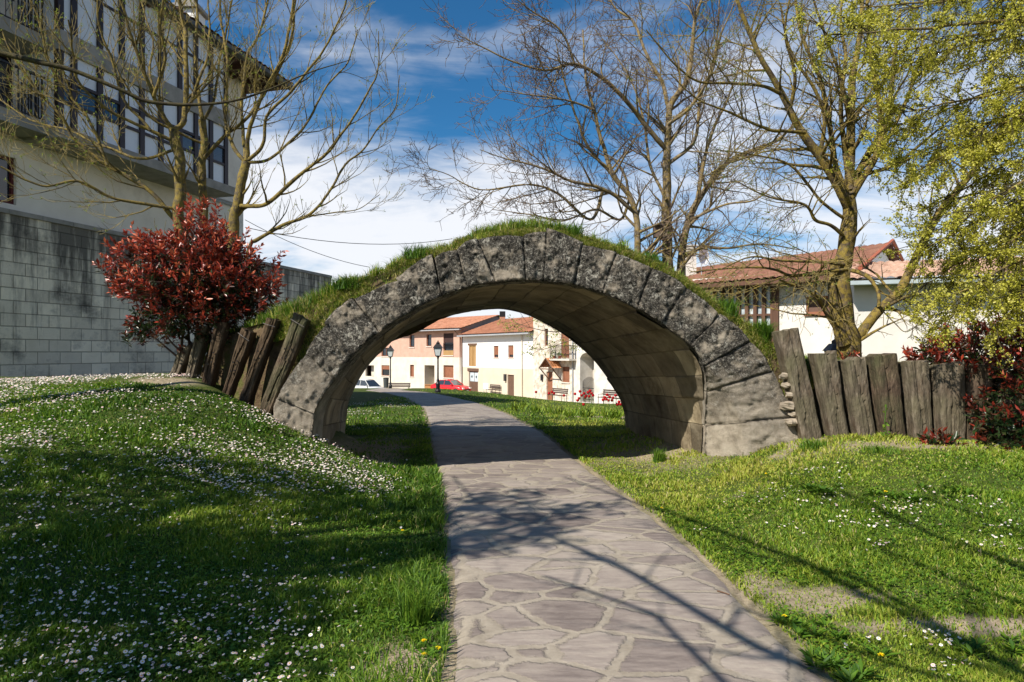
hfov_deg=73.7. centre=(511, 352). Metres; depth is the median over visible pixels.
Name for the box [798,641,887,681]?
weed plant
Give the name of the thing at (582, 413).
leaf clump
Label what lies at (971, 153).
elm tree
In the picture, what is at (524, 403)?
leaf clump
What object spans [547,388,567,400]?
park bench
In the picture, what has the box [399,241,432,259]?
grass tuft
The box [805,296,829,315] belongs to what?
window
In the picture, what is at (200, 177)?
bare tree
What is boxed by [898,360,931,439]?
timber post
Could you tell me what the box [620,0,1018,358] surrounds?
bare tree
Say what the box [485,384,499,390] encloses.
park bench
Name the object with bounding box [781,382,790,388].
rubble stone
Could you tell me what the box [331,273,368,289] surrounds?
grass tuft
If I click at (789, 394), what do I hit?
rubble stone
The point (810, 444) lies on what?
grass tuft
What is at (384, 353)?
window
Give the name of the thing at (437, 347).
street lamp
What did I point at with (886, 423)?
ivy sprig
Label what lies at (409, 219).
sky
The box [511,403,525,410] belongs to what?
leaf clump
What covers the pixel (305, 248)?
overhead cable
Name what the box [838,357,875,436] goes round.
timber post
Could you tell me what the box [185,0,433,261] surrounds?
bare tree
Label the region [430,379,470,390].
parked car
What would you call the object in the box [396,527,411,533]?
dandelion
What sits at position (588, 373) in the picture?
gate house
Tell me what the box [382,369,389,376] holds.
window
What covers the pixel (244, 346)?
timber post
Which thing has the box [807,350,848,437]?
timber post
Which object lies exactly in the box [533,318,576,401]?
patched stone house
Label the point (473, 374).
front door
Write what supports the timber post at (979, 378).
on the ground at (450, 664)
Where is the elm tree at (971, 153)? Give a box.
[782,0,1023,376]
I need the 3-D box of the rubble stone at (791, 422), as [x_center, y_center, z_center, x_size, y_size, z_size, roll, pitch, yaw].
[3.521,0.876,8.543,0.194,0.108,0.191,0,0,40]
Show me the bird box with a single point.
(655, 228)
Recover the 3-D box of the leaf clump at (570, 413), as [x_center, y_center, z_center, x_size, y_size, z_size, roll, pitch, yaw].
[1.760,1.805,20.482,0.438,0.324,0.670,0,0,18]
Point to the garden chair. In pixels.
(485, 385)
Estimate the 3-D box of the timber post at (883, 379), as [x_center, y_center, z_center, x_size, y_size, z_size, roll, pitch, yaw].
[4.584,0.666,8.359,0.388,1.312,0.328,0,0,0]
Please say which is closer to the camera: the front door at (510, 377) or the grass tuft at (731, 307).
the grass tuft at (731, 307)
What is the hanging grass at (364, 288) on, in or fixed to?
hanging from the stone arch
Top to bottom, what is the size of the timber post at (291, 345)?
1.320 m
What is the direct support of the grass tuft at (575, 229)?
on the stone arch
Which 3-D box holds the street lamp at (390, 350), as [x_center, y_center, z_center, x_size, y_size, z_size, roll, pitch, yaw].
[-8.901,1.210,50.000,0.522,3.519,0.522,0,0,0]
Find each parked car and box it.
[355,379,383,387]
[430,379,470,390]
[822,337,836,352]
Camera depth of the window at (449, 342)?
73.86 m
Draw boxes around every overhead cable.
[245,227,448,244]
[246,220,366,266]
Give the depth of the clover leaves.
4.59 m
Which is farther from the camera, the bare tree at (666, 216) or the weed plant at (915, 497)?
the bare tree at (666, 216)
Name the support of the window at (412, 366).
in the pink brick house at (414, 360)
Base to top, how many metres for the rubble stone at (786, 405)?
0.125 m
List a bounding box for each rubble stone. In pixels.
[779,373,787,378]
[779,401,794,410]
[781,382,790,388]
[784,418,797,425]
[785,392,792,397]
[788,411,795,417]
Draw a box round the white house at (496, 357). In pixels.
[457,311,533,397]
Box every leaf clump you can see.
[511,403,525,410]
[519,400,531,406]
[529,405,542,412]
[555,407,564,414]
[564,407,578,416]
[573,408,593,417]
[605,410,623,418]
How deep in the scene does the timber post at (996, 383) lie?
7.98 m
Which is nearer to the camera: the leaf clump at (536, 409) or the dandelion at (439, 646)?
the dandelion at (439, 646)
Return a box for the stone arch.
[273,228,797,456]
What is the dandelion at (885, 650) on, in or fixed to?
on the ground at (450, 664)
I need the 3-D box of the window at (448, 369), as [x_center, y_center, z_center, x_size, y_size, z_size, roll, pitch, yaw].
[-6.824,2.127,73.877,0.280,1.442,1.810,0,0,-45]
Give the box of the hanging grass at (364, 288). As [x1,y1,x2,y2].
[258,225,813,394]
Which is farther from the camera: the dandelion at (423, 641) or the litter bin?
the litter bin
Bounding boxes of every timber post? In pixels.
[169,344,192,376]
[185,324,211,377]
[202,321,230,385]
[222,328,256,396]
[239,318,281,405]
[259,312,310,414]
[772,328,821,439]
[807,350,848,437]
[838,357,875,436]
[865,353,905,435]
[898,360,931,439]
[929,362,965,440]
[965,364,992,440]
[992,367,1023,438]
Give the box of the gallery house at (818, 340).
[685,239,903,355]
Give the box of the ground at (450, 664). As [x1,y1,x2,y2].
[0,364,1023,681]
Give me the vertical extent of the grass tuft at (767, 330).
0.344 m
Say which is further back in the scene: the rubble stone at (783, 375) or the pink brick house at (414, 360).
the pink brick house at (414, 360)
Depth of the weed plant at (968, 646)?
3.63 m
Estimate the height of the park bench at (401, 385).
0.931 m
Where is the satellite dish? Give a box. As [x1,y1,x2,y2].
[699,250,708,274]
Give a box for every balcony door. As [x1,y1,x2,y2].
[0,56,10,108]
[562,334,568,357]
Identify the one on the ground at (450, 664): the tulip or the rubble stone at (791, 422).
the tulip
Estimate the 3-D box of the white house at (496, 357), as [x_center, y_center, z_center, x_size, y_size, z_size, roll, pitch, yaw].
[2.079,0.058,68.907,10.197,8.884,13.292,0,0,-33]
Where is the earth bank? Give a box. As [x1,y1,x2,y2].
[200,238,875,433]
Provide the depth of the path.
4.75 m
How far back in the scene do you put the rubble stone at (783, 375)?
8.51 m
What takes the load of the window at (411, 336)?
in the pink brick house at (414, 360)
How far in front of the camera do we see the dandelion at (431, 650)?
3.58 m
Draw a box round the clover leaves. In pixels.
[0,381,1023,681]
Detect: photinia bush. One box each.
[92,192,288,363]
[900,292,1023,451]
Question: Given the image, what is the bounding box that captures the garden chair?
[483,383,487,391]
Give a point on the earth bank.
(228, 352)
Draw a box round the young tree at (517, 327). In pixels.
[497,208,660,359]
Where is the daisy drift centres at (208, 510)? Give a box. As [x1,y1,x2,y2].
[0,374,1017,681]
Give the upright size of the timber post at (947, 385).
1.268 m
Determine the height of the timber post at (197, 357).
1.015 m
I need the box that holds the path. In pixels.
[366,388,822,681]
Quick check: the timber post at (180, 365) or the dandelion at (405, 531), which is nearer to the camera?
the dandelion at (405, 531)
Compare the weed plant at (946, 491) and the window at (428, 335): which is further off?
the window at (428, 335)
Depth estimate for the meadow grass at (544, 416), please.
19.73 m
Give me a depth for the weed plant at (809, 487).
6.52 m
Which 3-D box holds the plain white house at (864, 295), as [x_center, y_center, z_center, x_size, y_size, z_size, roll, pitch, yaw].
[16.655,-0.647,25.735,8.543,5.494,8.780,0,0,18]
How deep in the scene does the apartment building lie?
19.47 m
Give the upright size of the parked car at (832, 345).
2.369 m
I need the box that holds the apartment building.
[0,0,293,254]
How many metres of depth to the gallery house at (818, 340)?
26.86 m
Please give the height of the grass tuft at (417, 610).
0.264 m
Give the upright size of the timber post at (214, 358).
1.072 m
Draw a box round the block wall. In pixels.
[0,207,331,376]
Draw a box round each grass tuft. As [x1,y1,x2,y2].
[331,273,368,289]
[371,574,457,627]
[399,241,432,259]
[399,557,445,577]
[557,222,589,237]
[637,250,663,262]
[644,445,669,462]
[712,296,745,316]
[750,317,783,341]
[795,437,828,450]
[861,443,901,454]
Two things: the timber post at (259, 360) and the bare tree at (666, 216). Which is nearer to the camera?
the timber post at (259, 360)
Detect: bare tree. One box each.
[0,0,243,318]
[67,0,311,254]
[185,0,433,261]
[385,0,836,295]
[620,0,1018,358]
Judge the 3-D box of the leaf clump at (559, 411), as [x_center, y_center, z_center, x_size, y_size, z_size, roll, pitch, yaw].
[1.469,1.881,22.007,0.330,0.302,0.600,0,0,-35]
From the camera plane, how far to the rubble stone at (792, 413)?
8.52 m
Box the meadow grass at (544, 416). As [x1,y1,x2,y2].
[346,388,624,428]
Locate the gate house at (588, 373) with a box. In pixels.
[574,343,619,403]
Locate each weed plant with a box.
[251,424,284,429]
[767,610,848,639]
[798,481,847,492]
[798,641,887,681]
[865,490,927,500]
[915,482,975,493]
[951,630,1023,657]
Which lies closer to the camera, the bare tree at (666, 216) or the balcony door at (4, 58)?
the bare tree at (666, 216)
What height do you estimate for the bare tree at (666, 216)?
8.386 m
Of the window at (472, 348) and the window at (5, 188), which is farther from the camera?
the window at (472, 348)
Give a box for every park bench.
[392,383,410,387]
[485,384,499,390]
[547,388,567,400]
[598,389,621,405]
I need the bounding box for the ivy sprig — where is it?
[880,404,890,435]
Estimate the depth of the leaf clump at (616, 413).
19.94 m
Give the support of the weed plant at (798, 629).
on the ground at (450, 664)
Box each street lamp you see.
[387,345,393,387]
[433,341,442,392]
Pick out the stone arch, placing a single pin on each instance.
(679, 363)
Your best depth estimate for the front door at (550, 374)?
58.86 m
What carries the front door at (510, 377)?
in the white house at (496, 357)
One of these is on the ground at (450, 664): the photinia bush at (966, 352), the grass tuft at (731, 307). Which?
the photinia bush at (966, 352)
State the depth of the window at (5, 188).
17.51 m
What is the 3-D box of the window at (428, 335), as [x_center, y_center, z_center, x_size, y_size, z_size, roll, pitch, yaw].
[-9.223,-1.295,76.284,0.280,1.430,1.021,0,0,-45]
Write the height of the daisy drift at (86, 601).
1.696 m
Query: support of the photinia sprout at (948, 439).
on the ground at (450, 664)
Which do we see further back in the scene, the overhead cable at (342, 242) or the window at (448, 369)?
the window at (448, 369)
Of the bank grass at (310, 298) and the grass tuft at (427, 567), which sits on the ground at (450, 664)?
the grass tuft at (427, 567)
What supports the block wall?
on the ground at (450, 664)
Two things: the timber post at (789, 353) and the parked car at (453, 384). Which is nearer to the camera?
the timber post at (789, 353)
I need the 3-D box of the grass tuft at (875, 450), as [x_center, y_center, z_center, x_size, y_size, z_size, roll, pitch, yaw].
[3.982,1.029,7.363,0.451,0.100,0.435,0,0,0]
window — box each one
[0,155,13,204]
[381,348,387,356]
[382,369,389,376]
[409,335,414,347]
[410,365,413,377]
[426,334,431,346]
[443,342,453,355]
[444,365,453,378]
[469,345,475,365]
[561,367,569,383]
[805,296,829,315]
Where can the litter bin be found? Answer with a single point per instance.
(385, 382)
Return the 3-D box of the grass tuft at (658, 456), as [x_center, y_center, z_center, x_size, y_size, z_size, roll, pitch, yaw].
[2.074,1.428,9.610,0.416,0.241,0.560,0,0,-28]
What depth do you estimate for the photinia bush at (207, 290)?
9.51 m
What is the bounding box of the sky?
[171,0,1023,318]
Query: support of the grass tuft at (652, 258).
on the earth bank
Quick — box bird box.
[653,224,664,237]
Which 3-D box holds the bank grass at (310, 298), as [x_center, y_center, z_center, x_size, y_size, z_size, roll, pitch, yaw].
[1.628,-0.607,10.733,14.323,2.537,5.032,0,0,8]
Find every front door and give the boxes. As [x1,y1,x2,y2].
[470,371,477,391]
[508,375,513,395]
[548,372,552,399]
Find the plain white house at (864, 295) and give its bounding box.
[850,256,1023,361]
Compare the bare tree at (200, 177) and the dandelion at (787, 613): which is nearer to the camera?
the dandelion at (787, 613)
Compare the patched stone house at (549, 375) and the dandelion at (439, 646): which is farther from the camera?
the patched stone house at (549, 375)
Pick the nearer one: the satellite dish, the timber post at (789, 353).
the timber post at (789, 353)
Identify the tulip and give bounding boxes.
[589,389,594,416]
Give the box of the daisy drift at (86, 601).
[0,373,1021,681]
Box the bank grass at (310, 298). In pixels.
[200,213,929,372]
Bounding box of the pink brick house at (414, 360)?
[359,315,513,387]
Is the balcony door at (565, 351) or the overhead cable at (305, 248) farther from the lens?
the balcony door at (565, 351)
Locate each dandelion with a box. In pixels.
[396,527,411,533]
[408,644,440,657]
[412,635,435,651]
[422,641,455,659]
[769,611,795,621]
[861,643,900,660]
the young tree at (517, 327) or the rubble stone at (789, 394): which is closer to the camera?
the rubble stone at (789, 394)
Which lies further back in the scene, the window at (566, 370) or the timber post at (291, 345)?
the window at (566, 370)
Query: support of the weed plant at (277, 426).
on the ground at (450, 664)
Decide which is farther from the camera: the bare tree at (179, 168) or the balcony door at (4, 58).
the balcony door at (4, 58)
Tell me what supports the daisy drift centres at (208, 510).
on the ground at (450, 664)
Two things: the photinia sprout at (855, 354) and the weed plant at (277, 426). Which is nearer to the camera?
the weed plant at (277, 426)
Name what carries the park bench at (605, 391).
on the ground at (450, 664)
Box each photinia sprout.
[840,350,861,359]
[917,426,968,445]
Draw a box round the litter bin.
[383,378,388,387]
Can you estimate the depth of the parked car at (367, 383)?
66.46 m

